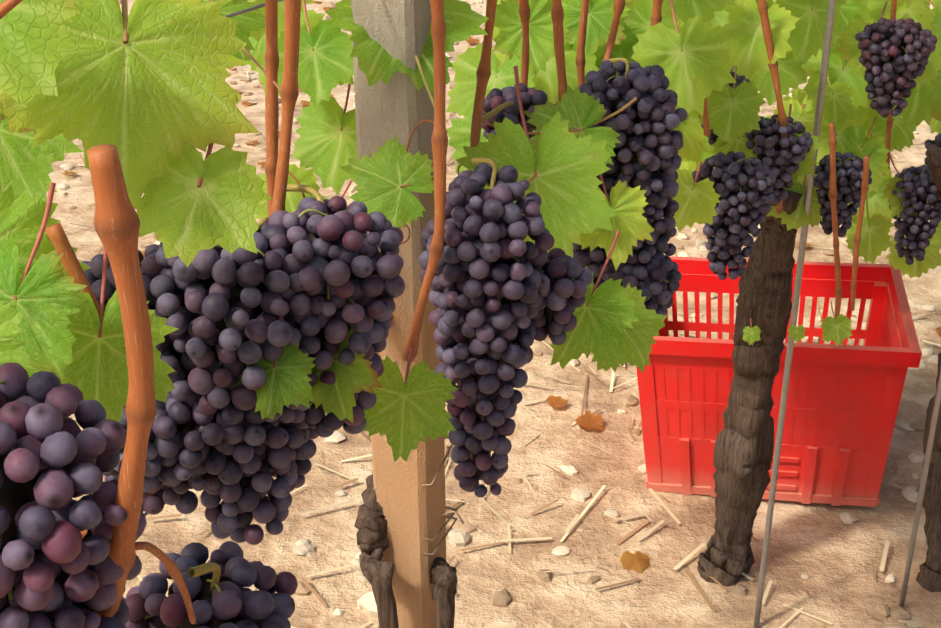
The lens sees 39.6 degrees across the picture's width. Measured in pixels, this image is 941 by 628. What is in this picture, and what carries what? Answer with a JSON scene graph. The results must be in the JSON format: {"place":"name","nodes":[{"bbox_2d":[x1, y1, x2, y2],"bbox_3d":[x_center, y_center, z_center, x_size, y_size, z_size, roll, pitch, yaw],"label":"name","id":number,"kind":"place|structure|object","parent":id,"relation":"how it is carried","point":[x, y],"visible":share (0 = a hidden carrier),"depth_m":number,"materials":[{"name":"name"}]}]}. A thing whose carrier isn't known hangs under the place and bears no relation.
{"place":"outdoors","nodes":[
{"label":"outdoors","id":0,"kind":"place"},
{"bbox_2d":[0,0,940,572],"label":"vine leaves","id":1,"kind":"object","parent":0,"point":[182,216],"visible":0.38,"depth_m":1.61,"materials":[{"name":"green plant"}]},
{"bbox_2d":[0,0,934,619],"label":"leaf stems","id":2,"kind":"object","parent":1,"relation":"attached to","point":[212,566],"visible":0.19,"depth_m":1.05,"materials":[{"name":"plant"}]},
{"bbox_2d":[46,0,940,627],"bbox_3d":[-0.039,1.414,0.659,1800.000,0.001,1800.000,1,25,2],"label":"ground","id":3,"kind":"structure","parent":0,"point":[812,540],"depth_m":2.75,"materials":[{"name":"soil"}]},
{"bbox_2d":[351,0,445,627],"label":"trellis post","id":4,"kind":"object","parent":3,"relation":"in","point":[400,105],"visible":0.42,"depth_m":1.24,"materials":[{"name":"brown wood"}]},
{"bbox_2d":[373,437,463,555],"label":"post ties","id":5,"kind":"object","parent":4,"relation":"attached to","point":[449,517],"visible":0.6,"depth_m":1.34,"materials":[{"name":"metal"}]},
{"bbox_2d":[144,0,735,516],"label":"trellis wires","id":6,"kind":"object","parent":4,"relation":"attached to","point":[258,8],"visible":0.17,"depth_m":0.96,"materials":[{"name":"grey metal"}]},
{"bbox_2d":[78,60,687,544],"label":"grape clusters","id":7,"kind":"object","parent":6,"relation":"attached to","point":[214,436],"visible":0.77,"depth_m":0.93,"materials":[{"name":"purple food"}]},
{"bbox_2d":[0,17,940,627],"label":"grape clusters","id":8,"kind":"object","parent":6,"relation":"attached to","point":[56,571],"visible":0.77,"depth_m":0.72,"materials":[{"name":"purple food"}]},
{"bbox_2d":[51,0,940,627],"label":"straw litter","id":9,"kind":"object","parent":3,"relation":"on","point":[459,534],"visible":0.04,"depth_m":2.77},
{"bbox_2d":[354,144,940,627],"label":"vine trunks","id":10,"kind":"object","parent":3,"relation":"on","point":[744,452],"visible":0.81,"depth_m":2.36,"materials":[{"name":"brown plant"}]},
{"bbox_2d":[0,0,896,623],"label":"vine shoots","id":11,"kind":"object","parent":10,"relation":"attached to","point":[116,222],"visible":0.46,"depth_m":0.88,"materials":[{"name":"brown plant"}]},
{"bbox_2d":[0,0,666,461],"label":"vine leaves","id":12,"kind":"object","parent":11,"relation":"attached to","point":[150,94],"visible":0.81,"depth_m":0.79,"materials":[{"name":"green plant"}]},
{"bbox_2d":[636,256,921,506],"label":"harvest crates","id":13,"kind":"object","parent":3,"relation":"on","point":[843,403],"visible":0.77,"depth_m":2.75,"materials":[{"name":"red plastic"}]},
{"bbox_2d":[753,0,940,627],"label":"metal stakes","id":14,"kind":"object","parent":3,"relation":"on","point":[807,202],"visible":0.9,"depth_m":2.25,"materials":[{"name":"metal"}]}
]}

